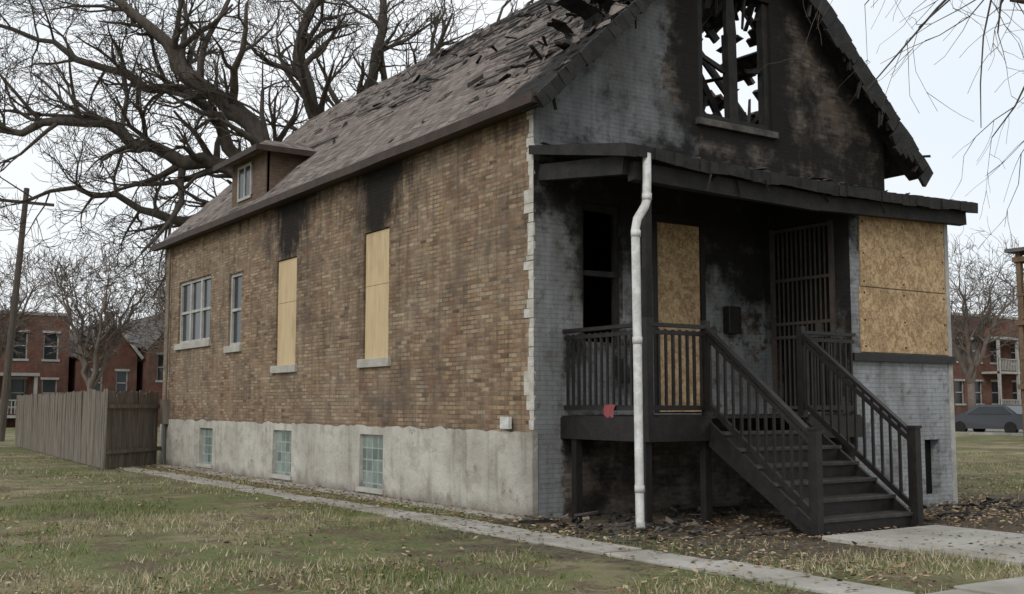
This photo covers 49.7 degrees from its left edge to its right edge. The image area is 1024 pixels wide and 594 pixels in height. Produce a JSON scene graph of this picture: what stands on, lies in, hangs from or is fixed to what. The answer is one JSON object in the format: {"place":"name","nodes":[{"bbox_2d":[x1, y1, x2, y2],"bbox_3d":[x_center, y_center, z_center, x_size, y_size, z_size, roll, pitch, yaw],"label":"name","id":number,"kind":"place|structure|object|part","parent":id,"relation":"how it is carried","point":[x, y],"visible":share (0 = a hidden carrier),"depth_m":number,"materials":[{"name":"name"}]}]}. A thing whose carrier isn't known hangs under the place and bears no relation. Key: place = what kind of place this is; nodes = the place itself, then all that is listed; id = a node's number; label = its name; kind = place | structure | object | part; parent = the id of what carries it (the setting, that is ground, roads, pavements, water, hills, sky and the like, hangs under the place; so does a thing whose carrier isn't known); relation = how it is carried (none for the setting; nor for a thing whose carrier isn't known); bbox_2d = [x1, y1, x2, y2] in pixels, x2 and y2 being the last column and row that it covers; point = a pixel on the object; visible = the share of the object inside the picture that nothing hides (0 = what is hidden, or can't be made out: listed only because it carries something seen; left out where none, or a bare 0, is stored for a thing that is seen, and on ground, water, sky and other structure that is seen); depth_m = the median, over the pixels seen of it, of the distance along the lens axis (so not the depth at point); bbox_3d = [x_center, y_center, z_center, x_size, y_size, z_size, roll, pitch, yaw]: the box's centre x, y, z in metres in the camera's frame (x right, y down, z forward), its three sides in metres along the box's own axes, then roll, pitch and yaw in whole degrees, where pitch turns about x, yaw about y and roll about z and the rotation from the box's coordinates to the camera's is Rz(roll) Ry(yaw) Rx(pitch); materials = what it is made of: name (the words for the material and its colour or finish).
{"place":"outdoors","nodes":[
{"label":"outdoors","id":0,"kind":"place"},
{"bbox_2d":[118,466,411,514],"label":"side path","id":1,"kind":"structure","parent":0,"point":[347,505],"depth_m":18.40,"materials":[{"name":"concrete"}]},
{"bbox_2d":[163,0,632,240],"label":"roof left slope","id":2,"kind":"structure","parent":0,"point":[357,139],"depth_m":20.20,"materials":[{"name":"grey"}]},
{"bbox_2d":[223,140,315,168],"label":"dormer roof","id":3,"kind":"structure","parent":2,"relation":"on","point":[275,143],"depth_m":23.97,"materials":[{"name":"grey"}]},
{"bbox_2d":[213,143,316,171],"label":"dormer trim","id":4,"kind":"structure","parent":3,"relation":"attached to","point":[245,152],"depth_m":23.16,"materials":[{"name":"brown wood"}]},
{"bbox_2d":[232,150,308,206],"bbox_3d":[-5.212,-2.471,24.242,1.180,1.050,2.000,4,-7,-34],"label":"dormer face","id":5,"kind":"object","parent":2,"relation":"on","point":[271,169],"visible":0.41,"depth_m":23.36},
{"bbox_2d":[237,161,252,202],"bbox_3d":[-5.805,-2.492,24.028,0.037,0.770,0.810,4,-7,-34],"label":"dormer window frame","id":6,"kind":"object","parent":5,"relation":"in","point":[250,164],"visible":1,"depth_m":23.99,"materials":[{"name":"grey wood"}]},
{"bbox_2d":[239,166,249,198],"bbox_3d":[-5.794,-2.492,24.030,0.018,0.650,0.700,4,-7,-34],"label":"dormer window","id":7,"kind":"structure","parent":6,"relation":"in","point":[241,184],"depth_m":24.08,"materials":[{"name":"glass"}]},
{"bbox_2d":[187,0,626,227],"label":"torn shingles","id":8,"kind":"object","parent":2,"relation":"on","point":[616,7],"visible":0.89,"depth_m":19.10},
{"bbox_2d":[309,0,590,147],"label":"exposed battens","id":9,"kind":"object","parent":2,"relation":"attached to","point":[526,50],"visible":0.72,"depth_m":20.41,"materials":[{"name":"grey wood"}]},
{"bbox_2d":[372,0,630,107],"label":"roof debris","id":10,"kind":"object","parent":2,"relation":"on","point":[590,15],"visible":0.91,"depth_m":15.54,"materials":[{"name":"brown wood"}]},
{"bbox_2d":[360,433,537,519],"bbox_3d":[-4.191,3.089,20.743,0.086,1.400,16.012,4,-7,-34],"label":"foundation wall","id":11,"kind":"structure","parent":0,"point":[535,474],"depth_m":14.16,"materials":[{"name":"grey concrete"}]},
{"bbox_2d":[0,426,1023,593],"bbox_3d":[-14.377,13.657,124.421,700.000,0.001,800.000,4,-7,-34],"label":"ground","id":12,"kind":"structure","parent":0,"point":[604,571],"depth_m":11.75,"materials":[{"name":"green plant"}]},
{"bbox_2d":[0,372,39,417],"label":"front porch","id":13,"kind":"object","parent":12,"relation":"on","point":[35,375],"visible":0.2,"depth_m":73.26,"materials":[{"name":"grey wood"}]},
{"bbox_2d":[0,188,53,441],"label":"utility pole","id":14,"kind":"object","parent":12,"relation":"on","point":[4,400],"visible":0.77,"depth_m":45.35,"materials":[{"name":"brown wood"}]},
{"bbox_2d":[0,314,69,426],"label":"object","id":15,"kind":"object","parent":12,"relation":"on","point":[60,370],"visible":0.52,"depth_m":75.55,"materials":[{"name":"red brick"}]},
{"bbox_2d":[8,330,60,407],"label":"window trim","id":16,"kind":"structure","parent":15,"relation":"attached to","point":[47,378],"depth_m":75.60,"materials":[{"name":"grey wood"}]},
{"bbox_2d":[10,332,57,405],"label":"window glass","id":17,"kind":"object","parent":16,"relation":"in","point":[17,385],"visible":0.62,"depth_m":75.27,"materials":[{"name":"black glass"}]},
{"bbox_2d":[4,310,71,315],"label":"parapet","id":18,"kind":"structure","parent":15,"relation":"on","point":[43,312],"depth_m":75.90,"materials":[{"name":"stone"}]},
{"bbox_2d":[0,228,92,359],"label":"bare tree","id":19,"kind":"object","parent":12,"relation":"on","point":[4,333],"visible":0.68,"depth_m":68.31,"materials":[{"name":"brown plant"}]},
{"bbox_2d":[68,358,82,392],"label":"wall","id":20,"kind":"structure","parent":12,"relation":"on","point":[75,380],"depth_m":77.01,"materials":[{"name":"red brick"}]},
{"bbox_2d":[8,216,164,391],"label":"bare tree","id":21,"kind":"object","parent":12,"relation":"on","point":[81,343],"visible":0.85,"depth_m":64.06,"materials":[{"name":"plant"}]},
{"bbox_2d":[15,389,160,468],"bbox_3d":[-13.297,3.725,32.592,1.777,1.823,17.181,4,-7,-34],"label":"wooden fence","id":22,"kind":"object","parent":12,"relation":"on","point":[91,434],"visible":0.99,"depth_m":26.90,"materials":[{"name":"wood"}]},
{"bbox_2d":[82,355,136,425],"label":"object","id":23,"kind":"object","parent":12,"relation":"on","point":[109,373],"visible":0.34,"depth_m":76.41,"materials":[{"name":"red brick"}]},
{"bbox_2d":[69,320,140,358],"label":"roof","id":24,"kind":"structure","parent":23,"relation":"on","point":[73,346],"depth_m":78.70,"materials":[{"name":"grey"}]},
{"bbox_2d":[89,324,136,355],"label":"gable","id":25,"kind":"structure","parent":24,"relation":"attached to","point":[128,350],"depth_m":76.72,"materials":[{"name":"red brick"}]},
{"bbox_2d":[84,322,143,358],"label":"bargeboards","id":26,"kind":"object","parent":24,"relation":"attached to","point":[136,350],"visible":0.29,"depth_m":76.82,"materials":[{"name":"grey wood"}]},
{"bbox_2d":[91,368,129,396],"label":"window trim","id":27,"kind":"structure","parent":23,"relation":"attached to","point":[126,370],"depth_m":76.51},
{"bbox_2d":[91,371,125,393],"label":"window glass","id":28,"kind":"object","parent":27,"relation":"in","point":[121,376],"visible":0.36,"depth_m":76.65,"materials":[{"name":"grey glass"}]},
{"bbox_2d":[98,236,165,355],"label":"bare tree","id":29,"kind":"object","parent":12,"relation":"on","point":[160,342],"visible":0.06,"depth_m":61.68,"materials":[{"name":"brown plant"}]},
{"bbox_2d":[136,349,148,425],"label":"wall","id":30,"kind":"structure","parent":12,"relation":"on","point":[142,374],"depth_m":77.73,"materials":[{"name":"red brick"}]},
{"bbox_2d":[136,240,165,373],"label":"bare tree","id":31,"kind":"object","parent":12,"relation":"on","point":[158,304],"visible":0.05,"depth_m":73.99,"materials":[{"name":"brown plant"}]},
{"bbox_2d":[148,347,163,425],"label":"wall","id":32,"kind":"structure","parent":12,"relation":"on","point":[153,386],"depth_m":76.83,"materials":[{"name":"red brick"}]},
{"bbox_2d":[125,315,164,348],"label":"roof","id":33,"kind":"structure","parent":32,"relation":"on","point":[141,333],"depth_m":81.08,"materials":[{"name":"grey"}]},
{"bbox_2d":[146,330,163,348],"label":"bargeboards","id":34,"kind":"object","parent":33,"relation":"attached to","point":[153,339],"visible":0.11,"depth_m":76.65,"materials":[{"name":"grey wood"}]},
{"bbox_2d":[155,353,162,381],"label":"window trim","id":35,"kind":"structure","parent":32,"relation":"attached to","point":[157,370],"depth_m":77.07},
{"bbox_2d":[157,355,163,379],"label":"window glass","id":36,"kind":"object","parent":35,"relation":"in","point":[160,364],"visible":0.21,"depth_m":77.30,"materials":[{"name":"black glass"}]},
{"bbox_2d":[0,0,535,345],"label":"bare tree","id":37,"kind":"object","parent":12,"relation":"on","point":[197,88],"visible":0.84,"depth_m":36.23,"materials":[{"name":"plant"}]},
{"bbox_2d":[151,464,521,519],"bbox_3d":[-4.412,3.519,20.662,0.325,0.142,15.779,4,-7,-34],"label":"house apron","id":38,"kind":"object","parent":12,"relation":"on","point":[494,515],"visible":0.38,"depth_m":17.74,"materials":[{"name":"concrete"}]},
{"bbox_2d":[159,419,531,518],"bbox_3d":[-4.180,3.064,20.761,0.120,1.453,16.000,4,-7,-34],"label":"foundation","id":39,"kind":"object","parent":12,"relation":"on","point":[488,471],"visible":0.73,"depth_m":17.24,"materials":[{"name":"paint"}]},
{"bbox_2d":[196,463,383,494],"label":"basement sills","id":40,"kind":"structure","parent":39,"relation":"attached to","point":[357,488],"depth_m":20.46,"materials":[{"name":"concrete"}]},
{"bbox_2d":[202,428,382,488],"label":"glass block windows","id":41,"kind":"structure","parent":39,"relation":"attached to","point":[372,461],"depth_m":18.26,"materials":[{"name":"glass"}]},
{"bbox_2d":[0,458,1023,593],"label":"fallen leaves","id":42,"kind":"object","parent":12,"relation":"on","point":[650,533],"visible":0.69,"depth_m":12.05,"materials":[{"name":"brown plant"}]},
{"bbox_2d":[533,0,884,518],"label":"front wall","id":43,"kind":"structure","parent":12,"relation":"on","point":[639,85],"depth_m":15.88,"materials":[{"name":"brick"}]},
{"bbox_2d":[524,109,535,429],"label":"corner quoins","id":44,"kind":"object","parent":43,"relation":"attached to","point":[529,382],"visible":0.94,"depth_m":14.47,"materials":[{"name":"white paint"}]},
{"bbox_2d":[582,203,619,342],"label":"front window remains","id":45,"kind":"object","parent":43,"relation":"attached to","point":[613,275],"visible":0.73,"depth_m":15.27,"materials":[{"name":"brown wood"}]},
{"bbox_2d":[652,214,705,412],"bbox_3d":[2.376,0.253,15.850,1.020,2.810,0.100,4,-7,-34],"label":"door frame","id":46,"kind":"object","parent":43,"relation":"attached to","point":[656,218],"visible":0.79,"depth_m":15.80,"materials":[{"name":"black paint"}]},
{"bbox_2d":[657,222,701,411],"bbox_3d":[2.386,0.292,15.840,0.830,2.690,0.020,4,-7,-34],"label":"boarded front door","id":47,"kind":"structure","parent":46,"relation":"attached to","point":[678,276],"depth_m":15.85,"materials":[{"name":"beige wood"}]},
{"bbox_2d":[521,0,932,186],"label":"rake boards","id":48,"kind":"object","parent":43,"relation":"attached to","point":[888,125],"visible":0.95,"depth_m":17.83,"materials":[{"name":"brown wood"}]},
{"bbox_2d":[723,306,741,333],"bbox_3d":[3.245,0.340,16.281,0.250,0.400,0.130,4,-7,-34],"label":"mailbox","id":49,"kind":"object","parent":43,"relation":"attached to","point":[731,319],"visible":1,"depth_m":16.22,"materials":[{"name":"black paint"}]},
{"bbox_2d":[697,0,769,130],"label":"attic window frame","id":50,"kind":"object","parent":43,"relation":"attached to","point":[728,68],"visible":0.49,"depth_m":16.96,"materials":[{"name":"brown wood"}]},
{"bbox_2d":[695,117,778,139],"bbox_3d":[3.409,-2.549,16.760,1.700,0.105,0.130,4,-7,-34],"label":"gable window sill","id":51,"kind":"structure","parent":43,"relation":"attached to","point":[727,126],"depth_m":16.67,"materials":[{"name":"grey wood"}]},
{"bbox_2d":[560,414,862,528],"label":"porch deck","id":52,"kind":"structure","parent":12,"relation":"on","point":[576,429],"depth_m":13.60,"materials":[{"name":"black wood"}]},
{"bbox_2d":[641,184,653,386],"bbox_3d":[1.632,-0.013,13.341,0.095,2.878,0.093,4,-7,-34],"label":"porch post","id":53,"kind":"object","parent":52,"relation":"on","point":[646,248],"visible":0.57,"depth_m":13.35,"materials":[{"name":"black wood"}]},
{"bbox_2d":[631,153,650,529],"bbox_3d":[1.528,0.477,12.839,0.284,4.387,0.138,4,-7,-34],"label":"white downspout","id":54,"kind":"object","parent":53,"relation":"attached to","point":[642,210],"visible":1,"depth_m":12.76,"materials":[{"name":"metal"}]},
{"bbox_2d":[631,192,651,492],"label":"downspout joints","id":55,"kind":"object","parent":54,"relation":"attached to","point":[638,340],"visible":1,"depth_m":12.80,"materials":[{"name":"white metal"}]},
{"bbox_2d":[538,156,966,225],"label":"porch beams","id":56,"kind":"structure","parent":53,"relation":"on","point":[620,168],"depth_m":14.25,"materials":[{"name":"black wood"}]},
{"bbox_2d":[528,142,977,213],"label":"porch roof","id":57,"kind":"structure","parent":56,"relation":"on","point":[637,153],"depth_m":14.14,"materials":[{"name":"black wood"}]},
{"bbox_2d":[540,142,909,213],"bbox_3d":[3.576,-1.506,15.578,6.868,0.816,2.023,4,-7,-34],"label":"porch roof debris","id":58,"kind":"object","parent":57,"relation":"on","point":[823,194],"visible":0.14,"depth_m":14.17,"materials":[{"name":"black wood"}]},
{"bbox_2d":[693,157,953,199],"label":"burnt shingle scraps","id":59,"kind":"object","parent":57,"relation":"on","point":[823,178],"visible":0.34,"depth_m":15.24,"materials":[{"name":"grey wood"}]},
{"bbox_2d":[562,317,923,538],"bbox_3d":[2.965,1.577,13.518,4.162,2.604,2.800,1,-6,-11],"label":"porch railing","id":60,"kind":"object","parent":12,"relation":"on","point":[810,436],"visible":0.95,"depth_m":13.52,"materials":[{"name":"black wood"}]},
{"bbox_2d":[603,405,614,417],"bbox_3d":[1.204,1.418,13.685,0.030,0.172,0.228,4,-7,-34],"label":"red rag","id":61,"kind":"object","parent":60,"relation":"on","point":[608,410],"visible":1,"depth_m":13.69,"materials":[{"name":"red fabric"}]},
{"bbox_2d":[519,497,1023,545],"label":"scattered debris","id":62,"kind":"object","parent":12,"relation":"on","point":[619,517],"visible":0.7,"depth_m":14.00,"materials":[{"name":"brown wood"}]},
{"bbox_2d":[549,500,1023,534],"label":"scattered debris","id":63,"kind":"object","parent":12,"relation":"on","point":[667,519],"visible":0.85,"depth_m":13.67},
{"bbox_2d":[709,420,910,537],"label":"stair risers","id":64,"kind":"object","parent":12,"relation":"on","point":[742,464],"visible":0.76,"depth_m":13.18,"materials":[{"name":"black paint"}]},
{"bbox_2d":[721,430,912,523],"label":"stair treads","id":65,"kind":"object","parent":64,"relation":"on","point":[857,516],"visible":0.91,"depth_m":13.16,"materials":[{"name":"paint"}]},
{"bbox_2d":[757,0,1023,252],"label":"street tree","id":66,"kind":"object","parent":12,"relation":"on","point":[941,4],"visible":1,"depth_m":11.69,"materials":[{"name":"brown plant"}]},
{"bbox_2d":[848,197,952,506],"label":"bay front wall","id":67,"kind":"structure","parent":12,"relation":"on","point":[912,393],"depth_m":15.95,"materials":[{"name":"grey brick"}]},
{"bbox_2d":[858,199,948,354],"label":"bay boards","id":68,"kind":"object","parent":67,"relation":"attached to","point":[886,246],"visible":0.82,"depth_m":16.10,"materials":[{"name":"beige wood"}]},
{"bbox_2d":[852,352,955,363],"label":"bay black sill","id":69,"kind":"structure","parent":67,"relation":"attached to","point":[877,357],"depth_m":15.92,"materials":[{"name":"black wood"}]},
{"bbox_2d":[862,221,946,350],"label":"board screws","id":70,"kind":"object","parent":67,"relation":"attached to","point":[904,296],"visible":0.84,"depth_m":16.11,"materials":[{"name":"grey metal"}]},
{"bbox_2d":[925,440,931,493],"bbox_3d":[6.070,2.508,16.357,0.450,0.900,0.040,4,-7,-34],"label":"bay basement void","id":71,"kind":"object","parent":67,"relation":"in","point":[928,467],"visible":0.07,"depth_m":16.41,"materials":[{"name":"black"}]},
{"bbox_2d":[943,225,957,503],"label":"bay corner trim","id":72,"kind":"structure","parent":67,"relation":"attached to","point":[951,408],"depth_m":16.59,"materials":[{"name":"white wood"}]},
{"bbox_2d":[822,525,1023,565],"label":"front walk","id":73,"kind":"structure","parent":12,"relation":"on","point":[914,538],"depth_m":11.57,"materials":[{"name":"concrete"}]},
{"bbox_2d":[948,218,1023,409],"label":"bare tree","id":74,"kind":"object","parent":12,"relation":"on","point":[975,360],"visible":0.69,"depth_m":74.64,"materials":[{"name":"plant"}]},
{"bbox_2d":[952,315,1021,413],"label":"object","id":75,"kind":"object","parent":12,"relation":"on","point":[1006,380],"visible":0.39,"depth_m":91.36,"materials":[{"name":"red brick"}]},
{"bbox_2d":[952,312,1017,319],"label":"parapet","id":76,"kind":"structure","parent":75,"relation":"on","point":[990,317],"depth_m":92.71,"materials":[{"name":"stone"}]},
{"bbox_2d":[953,340,1016,403],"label":"window glass","id":77,"kind":"object","parent":75,"relation":"in","point":[958,386],"visible":0.47,"depth_m":91.78,"materials":[{"name":"black glass"}]},
{"bbox_2d":[954,337,1021,404],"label":"window trim","id":78,"kind":"structure","parent":75,"relation":"attached to","point":[962,380],"depth_m":90.65,"materials":[{"name":"grey wood"}]},
{"bbox_2d":[955,428,1022,435],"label":"street kerb","id":79,"kind":"structure","parent":12,"relation":"on","point":[991,433],"depth_m":54.68,"materials":[{"name":"concrete"}]},
{"bbox_2d":[982,336,1021,404],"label":"front porch","id":80,"kind":"object","parent":12,"relation":"on","point":[999,372],"visible":0.64,"depth_m":90.07,"materials":[{"name":"grey wood"}]},
{"bbox_2d":[983,255,1023,357],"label":"bare tree","id":81,"kind":"object","parent":12,"relation":"on","point":[1015,304],"visible":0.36,"depth_m":78.15,"materials":[{"name":"brown plant"}]},
{"bbox_2d":[1004,247,1023,438],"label":"wooden back porch","id":82,"kind":"object","parent":12,"relation":"on","point":[1018,259],"visible":0.99,"depth_m":45.07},
{"bbox_2d":[0,0,1023,327],"label":"sky","id":83,"kind":"structure","parent":0,"point":[941,134],"materials":[{"name":"white"}]},
{"bbox_2d":[305,0,903,178],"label":"roof right slope","id":84,"kind":"structure","parent":0,"point":[749,61],"depth_m":19.17,"materials":[{"name":"black wood"}]},
{"bbox_2d":[383,512,915,593],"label":"side path","id":85,"kind":"structure","parent":0,"point":[822,585],"depth_m":10.31,"materials":[{"name":"concrete"}]},
{"bbox_2d":[763,196,855,502],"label":"bay side wall","id":86,"kind":"structure","parent":0,"point":[775,217],"depth_m":16.20,"materials":[{"name":"black wood"}]},
{"bbox_2d":[769,220,837,410],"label":"iron security gate","id":87,"kind":"structure","parent":86,"relation":"attached to","point":[819,325],"depth_m":16.23,"materials":[{"name":"black metal"}]},
{"bbox_2d":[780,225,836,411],"bbox_3d":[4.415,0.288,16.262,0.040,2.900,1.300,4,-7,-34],"label":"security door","id":88,"kind":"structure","parent":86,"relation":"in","point":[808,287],"depth_m":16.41,"materials":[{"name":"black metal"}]},
{"bbox_2d":[927,576,1023,593],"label":"public sidewalk","id":89,"kind":"structure","parent":0,"point":[1010,586],"depth_m":8.54,"materials":[{"name":"concrete"}]},
{"bbox_2d":[967,430,1022,432],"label":"street","id":90,"kind":"structure","parent":0,"point":[994,431],"depth_m":61.57,"materials":[{"name":"grey asphalt"}]},
{"bbox_2d":[955,404,1022,432],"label":"parked car","id":91,"kind":"object","parent":90,"relation":"on","point":[984,417],"visible":0.73,"depth_m":54.93,"materials":[{"name":"grey paint"}]},
{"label":"windows","id":92,"kind":"part","parent":91,"relation":"part of","materials":[{"name":"grey glass"}]},
{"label":"main floor","id":93,"kind":"structure","parent":0,"visible":0},
{"bbox_2d":[162,112,533,432],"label":"side wall","id":94,"kind":"structure","parent":93,"relation":"on","point":[452,217],"depth_m":17.72,"materials":[{"name":"brick"}]},
{"bbox_2d":[160,249,170,464],"bbox_3d":[-8.444,1.447,27.059,0.160,5.300,0.300,4,-7,-34],"label":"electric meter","id":95,"kind":"object","parent":94,"relation":"attached to","point":[165,406],"visible":0.86,"depth_m":26.96,"materials":[{"name":"grey metal"}]},
{"bbox_2d":[180,272,241,345],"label":"side window frames","id":96,"kind":"structure","parent":94,"relation":"attached to","point":[202,309],"depth_m":25.54,"materials":[{"name":"white wood"}]},
{"bbox_2d":[183,276,241,342],"bbox_3d":[-6.794,0.346,25.049,0.010,1.700,4.240,4,-7,-34],"label":"side glass","id":97,"kind":"object","parent":94,"relation":"attached to","point":[207,302],"visible":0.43,"depth_m":25.47,"materials":[{"name":"glass"}]},
{"bbox_2d":[174,340,390,373],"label":"stone sills","id":98,"kind":"structure","parent":94,"relation":"attached to","point":[374,362],"depth_m":21.17,"materials":[{"name":"stone"}]},
{"bbox_2d":[277,228,388,365],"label":"window boards","id":99,"kind":"object","parent":94,"relation":"attached to","point":[377,296],"depth_m":18.39,"materials":[{"name":"brown wood"}]},
{"bbox_2d":[151,91,539,251],"bbox_3d":[-4.303,-1.889,21.114,0.300,0.151,16.680,4,-7,-34],"label":"eave gutter","id":100,"kind":"object","parent":94,"relation":"attached to","point":[501,112],"visible":1,"depth_m":17.93,"materials":[{"name":"metal"}]},
{"bbox_2d":[500,417,511,428],"bbox_3d":[-0.082,1.667,14.645,0.060,0.160,0.200,4,-7,-34],"label":"wall vent","id":101,"kind":"object","parent":94,"relation":"attached to","point":[505,422],"depth_m":14.59,"materials":[{"name":"white metal"}]},
{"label":"attic floor","id":102,"kind":"structure","parent":0,"visible":0},
{"bbox_2d":[441,0,891,166],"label":"rafters","id":103,"kind":"object","parent":102,"relation":"on","point":[713,37],"visible":0.15,"depth_m":19.24,"materials":[{"name":"brown wood"}]}
]}

